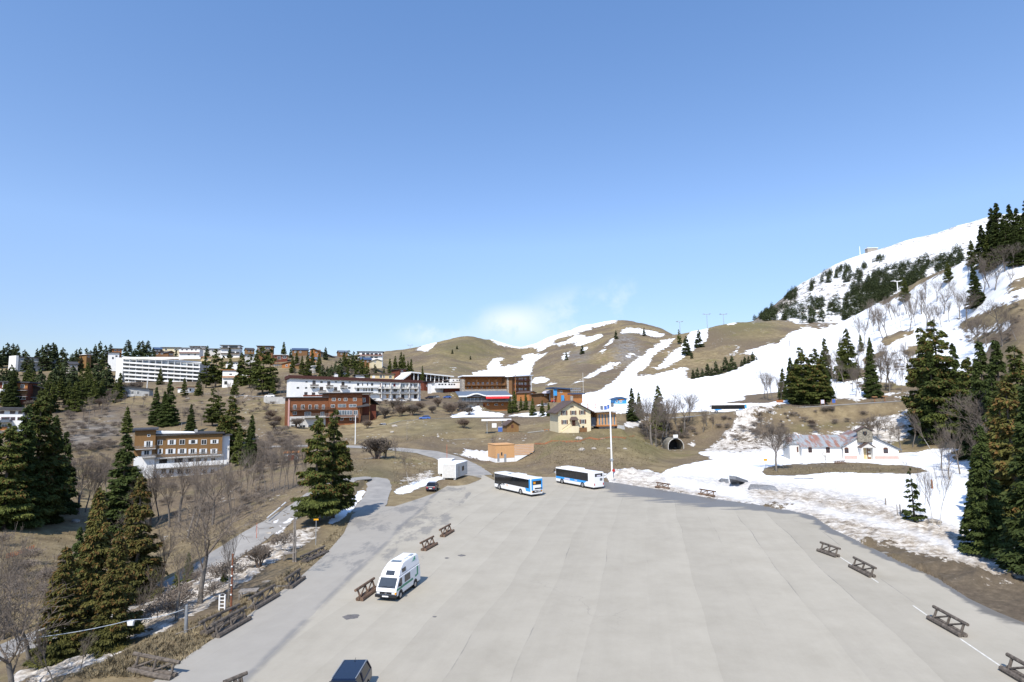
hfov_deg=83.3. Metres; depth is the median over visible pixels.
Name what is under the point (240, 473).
bare tree
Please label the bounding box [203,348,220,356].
house
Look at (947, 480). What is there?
birch tree
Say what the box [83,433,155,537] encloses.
fir tree
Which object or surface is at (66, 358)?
spruce tree
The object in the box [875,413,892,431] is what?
bare tree
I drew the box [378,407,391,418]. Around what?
shrub
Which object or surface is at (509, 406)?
spruce tree
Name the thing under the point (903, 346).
bare tree
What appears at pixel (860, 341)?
spruce tree
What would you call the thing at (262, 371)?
pine tree
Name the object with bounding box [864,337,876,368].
fir tree
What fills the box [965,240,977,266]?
spruce tree
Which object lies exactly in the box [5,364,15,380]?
spruce tree
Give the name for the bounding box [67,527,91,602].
fir tree
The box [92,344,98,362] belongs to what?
spruce tree
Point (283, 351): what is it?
spruce tree
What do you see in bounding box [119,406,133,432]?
spruce tree
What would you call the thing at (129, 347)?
spruce tree
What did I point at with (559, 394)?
lift station
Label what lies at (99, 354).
spruce tree
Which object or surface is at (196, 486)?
bare tree
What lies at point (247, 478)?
bare tree
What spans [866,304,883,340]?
bare tree
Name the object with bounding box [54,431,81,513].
fir tree
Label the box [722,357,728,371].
spruce tree
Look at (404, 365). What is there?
spruce tree
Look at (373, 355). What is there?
holiday block
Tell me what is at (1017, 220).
fir tree
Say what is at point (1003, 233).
fir tree
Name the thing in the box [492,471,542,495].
bus
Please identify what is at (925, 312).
bare tree
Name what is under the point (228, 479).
bare tree
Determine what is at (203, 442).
window
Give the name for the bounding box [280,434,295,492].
bare tree
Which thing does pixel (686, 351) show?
spruce tree
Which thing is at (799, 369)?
spruce tree
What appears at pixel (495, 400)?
restaurant
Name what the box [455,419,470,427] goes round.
shrub
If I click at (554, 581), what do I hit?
parking lot
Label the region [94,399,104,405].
shrub
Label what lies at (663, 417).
bare tree
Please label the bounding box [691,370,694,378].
spruce tree
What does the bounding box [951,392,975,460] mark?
fir tree
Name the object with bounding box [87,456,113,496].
bare tree
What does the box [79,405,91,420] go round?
bare tree
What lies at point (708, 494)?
log barrier
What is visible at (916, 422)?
birch tree
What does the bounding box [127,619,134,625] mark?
floodlight
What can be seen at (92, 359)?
spruce tree
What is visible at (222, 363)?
pine tree
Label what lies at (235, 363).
house
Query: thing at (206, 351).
spruce tree
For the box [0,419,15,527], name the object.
fir tree
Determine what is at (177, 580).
spruce tree
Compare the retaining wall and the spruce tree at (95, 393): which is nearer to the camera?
the retaining wall
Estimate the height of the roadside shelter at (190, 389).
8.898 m
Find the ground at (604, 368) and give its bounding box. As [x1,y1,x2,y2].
[0,214,1023,681]
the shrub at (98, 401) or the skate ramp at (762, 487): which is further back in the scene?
the shrub at (98, 401)
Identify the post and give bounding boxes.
[184,605,187,632]
[609,403,612,478]
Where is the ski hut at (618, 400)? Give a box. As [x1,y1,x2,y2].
[608,397,626,403]
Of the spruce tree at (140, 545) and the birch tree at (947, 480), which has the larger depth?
the birch tree at (947, 480)
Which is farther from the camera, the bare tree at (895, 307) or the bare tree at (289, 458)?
the bare tree at (895, 307)
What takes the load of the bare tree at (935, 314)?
on the ground at (604, 368)
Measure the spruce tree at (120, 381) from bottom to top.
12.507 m
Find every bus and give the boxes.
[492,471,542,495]
[554,466,603,488]
[710,404,746,412]
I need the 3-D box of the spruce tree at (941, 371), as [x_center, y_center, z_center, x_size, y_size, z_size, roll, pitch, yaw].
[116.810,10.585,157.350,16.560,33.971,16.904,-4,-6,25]
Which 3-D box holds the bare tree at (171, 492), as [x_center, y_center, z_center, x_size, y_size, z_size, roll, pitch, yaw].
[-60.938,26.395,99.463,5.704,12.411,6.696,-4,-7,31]
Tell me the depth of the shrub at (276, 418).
206.02 m
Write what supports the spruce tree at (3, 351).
on the ground at (604, 368)
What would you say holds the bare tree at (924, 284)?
on the ground at (604, 368)
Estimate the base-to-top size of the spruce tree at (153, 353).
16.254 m
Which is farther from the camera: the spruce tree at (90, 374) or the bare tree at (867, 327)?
the bare tree at (867, 327)
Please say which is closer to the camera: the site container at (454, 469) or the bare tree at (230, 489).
the bare tree at (230, 489)
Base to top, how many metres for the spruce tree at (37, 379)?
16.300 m
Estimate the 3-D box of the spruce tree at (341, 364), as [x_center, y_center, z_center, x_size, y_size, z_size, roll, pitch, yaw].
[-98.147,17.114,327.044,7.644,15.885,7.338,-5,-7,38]
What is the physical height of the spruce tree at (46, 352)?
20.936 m
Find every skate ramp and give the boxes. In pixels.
[719,478,728,482]
[729,475,747,483]
[748,484,778,490]
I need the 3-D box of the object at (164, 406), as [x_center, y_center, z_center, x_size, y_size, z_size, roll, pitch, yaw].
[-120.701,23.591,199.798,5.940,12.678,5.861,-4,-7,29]
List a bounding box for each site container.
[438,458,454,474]
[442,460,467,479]
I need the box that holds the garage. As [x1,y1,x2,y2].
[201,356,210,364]
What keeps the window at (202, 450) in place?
in the lodge at (151, 444)
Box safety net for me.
[545,435,633,443]
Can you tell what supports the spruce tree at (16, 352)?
on the ground at (604, 368)
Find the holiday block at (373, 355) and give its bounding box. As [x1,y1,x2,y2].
[357,351,383,366]
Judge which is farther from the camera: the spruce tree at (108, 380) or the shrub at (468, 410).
the spruce tree at (108, 380)
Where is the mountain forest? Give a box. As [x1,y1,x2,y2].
[752,243,964,322]
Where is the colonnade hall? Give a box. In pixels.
[395,372,453,382]
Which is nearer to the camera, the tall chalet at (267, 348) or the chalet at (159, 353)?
the tall chalet at (267, 348)
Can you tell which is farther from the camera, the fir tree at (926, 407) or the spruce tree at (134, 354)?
the spruce tree at (134, 354)
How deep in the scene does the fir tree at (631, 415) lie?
203.63 m
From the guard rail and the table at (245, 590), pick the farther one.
the guard rail
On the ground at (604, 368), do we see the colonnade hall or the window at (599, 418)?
the colonnade hall
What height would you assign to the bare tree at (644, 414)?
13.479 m
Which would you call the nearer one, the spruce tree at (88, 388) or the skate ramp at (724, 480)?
the skate ramp at (724, 480)
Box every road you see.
[0,476,391,660]
[263,445,491,475]
[673,401,896,417]
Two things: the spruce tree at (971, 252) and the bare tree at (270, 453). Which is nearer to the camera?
the bare tree at (270, 453)
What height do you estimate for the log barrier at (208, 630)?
1.015 m
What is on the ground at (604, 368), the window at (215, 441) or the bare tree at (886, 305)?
the bare tree at (886, 305)
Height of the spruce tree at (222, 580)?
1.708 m
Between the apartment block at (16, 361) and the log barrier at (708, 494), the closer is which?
the log barrier at (708, 494)
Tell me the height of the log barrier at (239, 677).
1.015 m
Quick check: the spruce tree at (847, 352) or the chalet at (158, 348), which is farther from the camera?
the chalet at (158, 348)
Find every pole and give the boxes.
[230,554,233,610]
[292,517,295,561]
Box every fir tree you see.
[0,405,54,529]
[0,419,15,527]
[1,369,21,406]
[41,416,78,523]
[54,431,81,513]
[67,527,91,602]
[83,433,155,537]
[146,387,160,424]
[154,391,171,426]
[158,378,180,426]
[184,404,197,430]
[240,414,259,465]
[625,388,640,420]
[781,357,792,402]
[788,360,808,403]
[798,357,820,405]
[819,355,834,401]
[825,368,836,398]
[861,346,883,397]
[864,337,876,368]
[907,396,924,434]
[917,351,954,444]
[941,343,966,435]
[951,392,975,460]
[956,424,1019,558]
[960,341,988,460]
[963,264,986,309]
[963,450,976,504]
[968,373,981,441]
[970,225,985,270]
[978,340,1008,436]
[981,376,995,443]
[984,207,995,254]
[987,203,1002,262]
[988,439,1011,490]
[989,383,1023,575]
[992,215,1010,263]
[1001,204,1023,256]
[1005,225,1023,267]
[1013,208,1023,252]
[1020,201,1023,228]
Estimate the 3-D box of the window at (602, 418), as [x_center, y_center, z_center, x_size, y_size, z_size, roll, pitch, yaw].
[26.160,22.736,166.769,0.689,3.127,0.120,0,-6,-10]
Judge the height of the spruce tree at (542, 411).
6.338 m
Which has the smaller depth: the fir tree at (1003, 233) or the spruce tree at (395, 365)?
the fir tree at (1003, 233)
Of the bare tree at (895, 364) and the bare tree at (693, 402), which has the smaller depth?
the bare tree at (693, 402)
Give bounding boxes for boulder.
[924,518,941,524]
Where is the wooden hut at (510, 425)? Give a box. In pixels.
[501,420,519,431]
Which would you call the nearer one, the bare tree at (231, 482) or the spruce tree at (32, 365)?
the bare tree at (231, 482)
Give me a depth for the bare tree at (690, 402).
201.04 m
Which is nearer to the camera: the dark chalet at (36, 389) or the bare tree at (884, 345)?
the dark chalet at (36, 389)
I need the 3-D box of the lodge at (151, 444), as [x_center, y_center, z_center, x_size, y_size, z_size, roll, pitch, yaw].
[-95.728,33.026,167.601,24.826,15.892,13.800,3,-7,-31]
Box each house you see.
[66,361,78,373]
[107,352,120,371]
[162,347,181,355]
[179,348,204,359]
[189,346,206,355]
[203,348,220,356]
[225,361,237,369]
[244,354,254,364]
[352,374,368,377]
[546,396,594,432]
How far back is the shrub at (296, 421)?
201.58 m
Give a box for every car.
[329,658,371,681]
[419,415,430,418]
[426,481,438,490]
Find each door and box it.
[579,426,586,431]
[863,448,866,458]
[867,448,870,458]
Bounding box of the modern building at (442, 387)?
[428,379,459,393]
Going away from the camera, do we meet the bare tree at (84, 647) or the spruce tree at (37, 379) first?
the bare tree at (84, 647)
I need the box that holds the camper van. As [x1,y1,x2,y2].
[375,553,419,598]
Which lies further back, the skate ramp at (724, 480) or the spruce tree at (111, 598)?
the skate ramp at (724, 480)
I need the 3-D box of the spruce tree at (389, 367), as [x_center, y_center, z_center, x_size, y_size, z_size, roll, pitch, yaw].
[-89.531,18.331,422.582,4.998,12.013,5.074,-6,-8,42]
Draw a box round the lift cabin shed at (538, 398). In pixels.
[529,393,550,404]
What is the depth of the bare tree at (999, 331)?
208.32 m
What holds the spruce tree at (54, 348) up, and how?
on the ground at (604, 368)
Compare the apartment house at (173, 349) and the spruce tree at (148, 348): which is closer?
the spruce tree at (148, 348)
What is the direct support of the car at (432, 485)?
on the ground at (604, 368)
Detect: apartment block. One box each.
[8,355,58,371]
[115,356,207,381]
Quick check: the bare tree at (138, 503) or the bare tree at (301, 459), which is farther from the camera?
the bare tree at (301, 459)
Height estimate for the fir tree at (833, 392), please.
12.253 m
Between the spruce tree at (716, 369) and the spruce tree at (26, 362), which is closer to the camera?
the spruce tree at (26, 362)
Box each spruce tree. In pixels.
[0,346,7,365]
[0,368,5,380]
[0,377,20,404]
[0,379,6,402]
[0,423,36,528]
[3,342,11,364]
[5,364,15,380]
[7,343,14,363]
[13,344,20,355]
[19,392,75,516]
[20,354,30,375]
[21,546,91,669]
[22,371,28,381]
[23,364,32,381]
[29,358,35,374]
[30,371,36,381]
[32,389,42,420]
[34,348,39,356]
[34,367,46,385]
[37,343,55,371]
[39,374,45,386]
[43,382,53,412]
[45,375,56,401]
[47,364,62,396]
[49,342,59,357]
[49,380,63,411]
[56,347,65,368]
[56,375,65,399]
[56,487,122,645]
[60,361,69,392]
[61,380,72,407]
[62,352,69,372]
[63,365,79,397]
[64,381,85,411]
[71,349,81,370]
[76,377,88,405]
[77,369,85,386]
[78,530,145,658]
[80,348,91,370]
[83,362,91,382]
[84,375,91,398]
[85,369,93,386]
[85,376,100,403]
[89,350,93,368]
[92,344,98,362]
[92,360,103,388]
[95,341,103,362]
[98,345,107,366]
[98,363,114,391]
[99,358,104,373]
[99,378,107,399]
[110,379,120,401]
[115,372,125,397]
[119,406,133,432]
[121,340,132,357]
[121,472,168,604]
[122,348,128,356]
[131,349,137,356]
[135,341,140,355]
[137,341,146,356]
[145,341,151,356]
[150,348,155,356]
[155,368,164,384]
[172,571,181,594]
[180,378,188,395]
[180,552,193,581]
[193,376,203,395]
[204,345,210,355]
[215,396,246,462]
[220,573,228,581]
[227,356,233,369]
[229,376,239,394]
[230,425,244,463]
[232,352,247,385]
[251,349,261,382]
[269,379,277,396]
[281,342,286,354]
[289,356,295,372]
[289,415,340,523]
[294,351,299,363]
[298,355,304,374]
[302,354,311,375]
[309,349,315,365]
[314,409,358,517]
[315,353,321,372]
[320,366,325,375]
[323,347,327,359]
[327,365,333,376]
[336,358,345,376]
[336,365,341,376]
[340,352,347,371]
[345,367,349,376]
[350,351,355,370]
[354,364,358,376]
[359,358,364,373]
[364,363,369,377]
[387,359,391,372]
[392,356,397,369]
[398,353,404,368]
[403,355,406,368]
[410,359,413,371]
[420,366,424,380]
[507,397,511,412]
[511,390,519,412]
[519,397,523,410]
[523,393,528,409]
[528,398,536,415]
[538,400,544,415]
[636,392,642,418]
[649,385,667,430]
[649,404,660,433]
[681,336,692,355]
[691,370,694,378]
[694,330,704,346]
[695,368,700,377]
[704,364,710,375]
[713,361,719,374]
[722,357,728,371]
[729,355,734,369]
[750,351,755,361]
[777,368,787,399]
[785,346,818,404]
[806,348,832,398]
[820,338,834,378]
[833,341,850,380]
[835,328,863,377]
[857,335,864,350]
[898,277,910,301]
[900,327,938,428]
[906,319,963,428]
[942,261,953,282]
[946,357,980,434]
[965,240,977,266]
[966,391,1008,493]
[978,235,997,270]
[986,376,1023,519]
[988,345,1023,447]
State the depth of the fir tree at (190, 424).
191.00 m
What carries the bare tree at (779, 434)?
on the ground at (604, 368)
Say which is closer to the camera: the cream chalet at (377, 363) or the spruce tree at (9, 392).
the spruce tree at (9, 392)
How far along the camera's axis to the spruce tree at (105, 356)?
414.56 m
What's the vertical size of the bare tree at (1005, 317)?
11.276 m
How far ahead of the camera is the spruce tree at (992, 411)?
78.81 m
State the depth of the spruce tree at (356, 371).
330.75 m
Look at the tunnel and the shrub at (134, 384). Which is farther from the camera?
the shrub at (134, 384)
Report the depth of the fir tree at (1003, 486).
67.34 m
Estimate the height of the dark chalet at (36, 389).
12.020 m
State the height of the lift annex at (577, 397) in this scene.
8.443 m
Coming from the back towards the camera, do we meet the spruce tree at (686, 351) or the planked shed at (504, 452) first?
the spruce tree at (686, 351)
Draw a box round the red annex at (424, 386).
[420,381,431,390]
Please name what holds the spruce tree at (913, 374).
on the ground at (604, 368)
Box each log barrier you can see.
[126,651,180,680]
[198,603,242,635]
[209,606,251,637]
[223,671,247,681]
[248,584,279,609]
[284,568,305,588]
[300,545,328,562]
[354,577,376,600]
[420,535,437,550]
[439,523,454,536]
[655,482,670,488]
[698,488,715,496]
[816,541,840,557]
[833,460,845,463]
[848,556,876,577]
[926,605,968,637]
[998,652,1023,681]
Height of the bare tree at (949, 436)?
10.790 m
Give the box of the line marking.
[840,557,999,665]
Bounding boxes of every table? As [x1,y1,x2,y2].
[238,588,258,599]
[283,552,296,560]
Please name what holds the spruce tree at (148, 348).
on the ground at (604, 368)
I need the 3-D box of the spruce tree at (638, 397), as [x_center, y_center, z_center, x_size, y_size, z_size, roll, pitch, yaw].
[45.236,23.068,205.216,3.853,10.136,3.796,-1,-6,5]
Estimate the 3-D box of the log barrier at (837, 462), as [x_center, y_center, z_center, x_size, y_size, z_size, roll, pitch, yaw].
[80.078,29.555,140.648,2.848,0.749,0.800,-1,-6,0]
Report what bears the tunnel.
on the ground at (604, 368)
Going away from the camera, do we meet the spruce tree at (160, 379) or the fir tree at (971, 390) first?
the fir tree at (971, 390)
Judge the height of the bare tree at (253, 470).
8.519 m
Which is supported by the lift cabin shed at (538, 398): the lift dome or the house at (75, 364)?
the lift dome
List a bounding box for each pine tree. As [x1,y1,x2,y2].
[198,353,213,387]
[203,388,221,425]
[208,349,222,385]
[212,396,227,422]
[217,356,227,380]
[241,354,257,384]
[249,346,276,394]
[260,348,280,392]
[346,350,352,368]
[352,352,363,370]
[677,329,681,343]
[901,468,927,521]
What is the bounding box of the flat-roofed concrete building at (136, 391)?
[110,385,155,396]
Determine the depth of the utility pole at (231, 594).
46.19 m
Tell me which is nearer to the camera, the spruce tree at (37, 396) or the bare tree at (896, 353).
the spruce tree at (37, 396)
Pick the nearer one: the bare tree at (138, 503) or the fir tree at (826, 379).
the bare tree at (138, 503)
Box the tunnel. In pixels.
[660,435,683,449]
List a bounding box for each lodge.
[0,381,40,404]
[132,427,231,478]
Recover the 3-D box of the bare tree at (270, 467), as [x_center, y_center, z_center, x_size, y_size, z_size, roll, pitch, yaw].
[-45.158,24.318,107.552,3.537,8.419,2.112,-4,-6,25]
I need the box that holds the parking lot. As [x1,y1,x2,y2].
[153,475,1023,681]
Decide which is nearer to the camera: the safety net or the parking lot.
the parking lot
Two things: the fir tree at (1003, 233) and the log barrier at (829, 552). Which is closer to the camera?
the log barrier at (829, 552)
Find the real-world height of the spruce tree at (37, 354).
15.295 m
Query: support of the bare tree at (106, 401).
on the ground at (604, 368)
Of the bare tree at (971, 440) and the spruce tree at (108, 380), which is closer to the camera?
the bare tree at (971, 440)
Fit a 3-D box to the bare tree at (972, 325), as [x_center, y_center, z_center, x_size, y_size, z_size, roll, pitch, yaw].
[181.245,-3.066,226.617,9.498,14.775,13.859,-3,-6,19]
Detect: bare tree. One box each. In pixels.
[0,521,45,639]
[0,552,73,666]
[0,559,64,640]
[0,570,73,681]
[22,621,52,681]
[66,449,113,513]
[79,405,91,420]
[79,632,98,670]
[80,454,113,511]
[85,459,117,489]
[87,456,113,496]
[99,396,109,412]
[99,455,111,491]
[108,390,117,406]
[111,510,165,532]
[123,482,152,532]
[134,458,180,526]
[134,580,159,609]
[138,463,177,524]
[143,461,166,518]
[144,563,172,617]
[154,508,195,585]
[161,454,291,604]
[164,545,206,620]
[168,450,212,521]
[185,447,221,537]
[189,463,241,523]
[191,459,228,527]
[216,521,241,601]
[222,472,235,513]
[227,464,234,505]
[233,459,245,496]
[238,451,252,494]
[241,449,263,486]
[247,454,261,496]
[251,437,267,494]
[256,450,264,493]
[262,432,280,492]
[265,451,276,493]
[276,436,288,490]
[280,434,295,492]
[281,438,298,488]
[291,443,301,479]
[293,440,302,481]
[300,445,307,479]
[625,393,672,444]
[630,399,651,435]
[632,401,643,432]
[645,396,669,446]
[655,397,686,436]
[658,401,678,444]
[667,390,699,431]
[686,393,697,417]
[698,409,707,426]
[701,411,710,430]
[751,419,797,470]
[754,370,774,399]
[763,371,774,400]
[825,347,837,380]
[826,365,837,392]
[830,359,844,382]
[844,368,861,392]
[850,318,861,335]
[850,360,865,394]
[851,313,869,343]
[854,337,867,361]
[854,359,866,381]
[857,413,887,435]
[861,299,878,317]
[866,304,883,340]
[869,303,881,325]
[869,310,887,337]
[872,355,904,391]
[873,341,893,366]
[874,349,890,383]
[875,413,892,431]
[876,345,889,372]
[879,344,906,388]
[881,294,893,317]
[881,297,891,319]
[885,421,903,452]
[890,299,899,321]
[890,304,903,325]
[891,291,906,313]
[892,347,913,363]
[892,357,901,372]
[898,366,905,390]
[899,341,907,358]
[902,289,913,318]
[903,295,918,321]
[903,297,923,331]
[908,414,918,446]
[909,286,935,313]
[916,275,927,296]
[917,290,929,316]
[919,302,938,328]
[928,306,942,332]
[928,427,946,467]
[929,279,943,300]
[930,305,944,323]
[933,442,967,476]
[935,422,968,473]
[937,297,950,319]
[937,390,986,435]
[938,285,961,313]
[943,278,955,296]
[951,289,979,319]
[954,288,969,318]
[958,316,988,340]
[964,429,977,454]
[965,258,976,273]
[970,416,991,432]
[972,253,990,287]
[975,256,1000,291]
[976,300,1011,329]
[976,316,995,346]
[987,245,1009,271]
[991,255,1012,289]
[994,317,1010,345]
[998,310,1017,339]
[1007,241,1023,267]
[1007,264,1019,287]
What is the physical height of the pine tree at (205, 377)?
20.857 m
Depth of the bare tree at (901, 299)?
356.20 m
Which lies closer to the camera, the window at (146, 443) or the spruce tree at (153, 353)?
the window at (146, 443)
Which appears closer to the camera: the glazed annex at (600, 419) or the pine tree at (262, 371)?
the glazed annex at (600, 419)
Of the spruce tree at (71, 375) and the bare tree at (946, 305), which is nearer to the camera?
the spruce tree at (71, 375)
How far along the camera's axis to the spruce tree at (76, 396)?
225.86 m
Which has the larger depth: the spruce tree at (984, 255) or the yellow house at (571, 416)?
the spruce tree at (984, 255)
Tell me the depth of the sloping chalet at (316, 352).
424.05 m
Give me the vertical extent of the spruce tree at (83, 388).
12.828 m
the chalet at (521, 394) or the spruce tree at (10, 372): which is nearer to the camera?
the spruce tree at (10, 372)
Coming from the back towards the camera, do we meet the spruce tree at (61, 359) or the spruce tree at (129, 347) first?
the spruce tree at (129, 347)
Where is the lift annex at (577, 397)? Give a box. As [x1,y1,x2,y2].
[567,388,584,402]
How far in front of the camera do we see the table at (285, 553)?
60.94 m
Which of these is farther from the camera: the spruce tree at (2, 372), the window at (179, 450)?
the spruce tree at (2, 372)
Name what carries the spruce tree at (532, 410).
on the ground at (604, 368)
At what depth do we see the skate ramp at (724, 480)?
110.05 m
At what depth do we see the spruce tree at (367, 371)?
327.87 m
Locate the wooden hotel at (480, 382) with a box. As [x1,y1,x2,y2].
[458,375,512,396]
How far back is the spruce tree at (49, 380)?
245.06 m
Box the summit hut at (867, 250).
[864,246,877,252]
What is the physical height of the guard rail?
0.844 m
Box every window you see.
[141,450,151,455]
[144,441,152,446]
[159,459,166,462]
[165,449,174,453]
[168,440,175,444]
[174,458,182,462]
[178,448,185,453]
[179,439,184,444]
[188,449,196,453]
[189,440,196,443]
[199,449,206,453]
[201,439,206,444]
[210,439,218,443]
[210,449,216,453]
[579,419,585,423]
[598,414,600,424]
[601,414,603,424]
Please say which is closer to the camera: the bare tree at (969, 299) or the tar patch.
the tar patch
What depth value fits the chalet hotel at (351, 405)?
215.42 m
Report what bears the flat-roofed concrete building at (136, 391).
on the ground at (604, 368)
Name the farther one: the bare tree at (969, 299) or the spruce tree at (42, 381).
the bare tree at (969, 299)
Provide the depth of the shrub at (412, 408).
221.48 m
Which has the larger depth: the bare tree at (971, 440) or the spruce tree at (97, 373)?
the spruce tree at (97, 373)
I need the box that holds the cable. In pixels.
[17,609,183,639]
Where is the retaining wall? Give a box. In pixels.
[264,396,284,403]
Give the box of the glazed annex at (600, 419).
[591,410,624,428]
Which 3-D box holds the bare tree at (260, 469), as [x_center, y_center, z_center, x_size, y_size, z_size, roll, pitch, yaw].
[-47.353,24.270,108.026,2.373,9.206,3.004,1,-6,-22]
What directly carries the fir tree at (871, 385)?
on the ground at (604, 368)
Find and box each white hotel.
[0,407,29,432]
[285,374,422,400]
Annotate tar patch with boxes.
[343,554,465,619]
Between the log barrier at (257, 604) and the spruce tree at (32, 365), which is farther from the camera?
the spruce tree at (32, 365)
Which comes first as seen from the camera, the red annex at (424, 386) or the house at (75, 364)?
the red annex at (424, 386)
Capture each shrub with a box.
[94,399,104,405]
[124,382,142,386]
[238,542,273,567]
[264,410,277,419]
[268,421,279,427]
[271,415,281,421]
[271,437,290,446]
[289,418,304,427]
[357,437,398,458]
[361,420,372,428]
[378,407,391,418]
[386,400,406,410]
[393,405,407,416]
[403,405,420,415]
[414,401,426,411]
[428,406,435,412]
[432,397,442,406]
[444,403,457,414]
[453,401,468,411]
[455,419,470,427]
[463,407,475,414]
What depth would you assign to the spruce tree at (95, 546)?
45.82 m
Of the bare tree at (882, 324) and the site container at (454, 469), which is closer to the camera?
the site container at (454, 469)
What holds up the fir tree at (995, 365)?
on the ground at (604, 368)
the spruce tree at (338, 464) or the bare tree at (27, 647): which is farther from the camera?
the spruce tree at (338, 464)
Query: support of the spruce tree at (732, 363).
on the ground at (604, 368)
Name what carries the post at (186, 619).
on the ground at (604, 368)
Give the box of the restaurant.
[455,391,511,410]
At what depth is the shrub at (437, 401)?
252.28 m
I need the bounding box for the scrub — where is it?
[0,295,1023,624]
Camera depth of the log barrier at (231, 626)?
42.35 m
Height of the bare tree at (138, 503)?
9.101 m
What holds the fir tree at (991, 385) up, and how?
on the ground at (604, 368)
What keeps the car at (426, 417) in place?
on the driveway
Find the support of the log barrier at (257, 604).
on the parking lot
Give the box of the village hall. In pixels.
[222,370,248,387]
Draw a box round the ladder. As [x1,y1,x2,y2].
[218,594,225,609]
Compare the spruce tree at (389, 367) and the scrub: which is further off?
the spruce tree at (389, 367)
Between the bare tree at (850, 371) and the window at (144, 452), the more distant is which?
the bare tree at (850, 371)
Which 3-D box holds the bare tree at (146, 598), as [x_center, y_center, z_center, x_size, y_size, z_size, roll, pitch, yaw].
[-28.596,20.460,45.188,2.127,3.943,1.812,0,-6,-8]
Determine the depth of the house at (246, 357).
402.38 m
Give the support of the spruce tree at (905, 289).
on the ground at (604, 368)
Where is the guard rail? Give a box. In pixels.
[266,502,285,518]
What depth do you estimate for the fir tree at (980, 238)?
304.52 m
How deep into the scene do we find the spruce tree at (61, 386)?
266.88 m
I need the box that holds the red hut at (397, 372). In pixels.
[390,369,406,378]
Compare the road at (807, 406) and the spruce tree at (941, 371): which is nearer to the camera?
the spruce tree at (941, 371)
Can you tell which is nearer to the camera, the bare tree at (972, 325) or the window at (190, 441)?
the window at (190, 441)
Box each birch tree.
[397,447,412,487]
[902,411,933,454]
[912,467,936,519]
[914,469,933,524]
[933,463,958,526]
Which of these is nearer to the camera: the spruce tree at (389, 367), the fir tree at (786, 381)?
the fir tree at (786, 381)
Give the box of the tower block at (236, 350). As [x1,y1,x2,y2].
[220,345,242,357]
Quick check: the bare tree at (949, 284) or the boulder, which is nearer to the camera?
the boulder
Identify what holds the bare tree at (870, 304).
on the ground at (604, 368)
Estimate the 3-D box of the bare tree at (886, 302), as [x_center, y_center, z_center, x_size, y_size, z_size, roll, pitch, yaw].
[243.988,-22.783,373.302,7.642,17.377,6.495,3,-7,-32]
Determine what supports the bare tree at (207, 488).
on the ground at (604, 368)
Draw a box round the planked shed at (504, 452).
[488,442,533,462]
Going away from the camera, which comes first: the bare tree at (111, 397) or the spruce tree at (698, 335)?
the bare tree at (111, 397)
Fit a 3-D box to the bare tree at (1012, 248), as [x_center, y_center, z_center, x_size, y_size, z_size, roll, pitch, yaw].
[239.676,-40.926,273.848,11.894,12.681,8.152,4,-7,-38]
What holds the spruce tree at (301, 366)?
on the ground at (604, 368)
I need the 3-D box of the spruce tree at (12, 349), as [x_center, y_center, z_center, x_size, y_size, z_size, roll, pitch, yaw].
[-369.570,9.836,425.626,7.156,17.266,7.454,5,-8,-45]
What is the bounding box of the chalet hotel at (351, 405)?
[283,392,379,426]
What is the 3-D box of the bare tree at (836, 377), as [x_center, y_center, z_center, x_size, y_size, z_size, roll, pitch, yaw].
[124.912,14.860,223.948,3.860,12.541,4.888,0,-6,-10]
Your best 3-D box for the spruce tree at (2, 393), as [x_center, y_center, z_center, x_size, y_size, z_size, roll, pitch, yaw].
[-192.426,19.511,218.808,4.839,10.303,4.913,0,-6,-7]
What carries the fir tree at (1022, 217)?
on the ground at (604, 368)
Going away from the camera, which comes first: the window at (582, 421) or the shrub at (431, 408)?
the window at (582, 421)
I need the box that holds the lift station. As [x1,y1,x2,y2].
[545,387,571,401]
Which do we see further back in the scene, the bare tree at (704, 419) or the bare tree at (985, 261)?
the bare tree at (985, 261)
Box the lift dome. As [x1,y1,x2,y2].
[542,390,550,399]
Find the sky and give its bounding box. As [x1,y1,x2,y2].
[0,0,1023,360]
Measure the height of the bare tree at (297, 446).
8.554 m
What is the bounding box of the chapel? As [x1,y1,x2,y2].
[782,426,901,459]
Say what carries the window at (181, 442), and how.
in the lodge at (151, 444)
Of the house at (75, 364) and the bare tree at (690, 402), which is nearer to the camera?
the bare tree at (690, 402)
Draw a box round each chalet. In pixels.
[31,385,58,402]
[78,354,92,367]
[111,348,122,357]
[153,347,162,350]
[155,351,164,356]
[163,351,174,359]
[244,348,254,356]
[256,345,274,360]
[273,354,288,362]
[282,361,291,367]
[291,348,308,355]
[309,348,336,357]
[337,350,348,356]
[359,357,371,366]
[369,359,381,368]
[369,373,395,378]
[516,391,536,400]
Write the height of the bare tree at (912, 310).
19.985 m
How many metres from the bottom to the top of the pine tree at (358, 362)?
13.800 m
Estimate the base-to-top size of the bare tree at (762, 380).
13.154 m
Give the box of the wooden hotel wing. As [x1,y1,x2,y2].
[502,375,532,398]
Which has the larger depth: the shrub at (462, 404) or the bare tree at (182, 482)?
the shrub at (462, 404)
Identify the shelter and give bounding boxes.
[175,386,194,392]
[481,419,510,427]

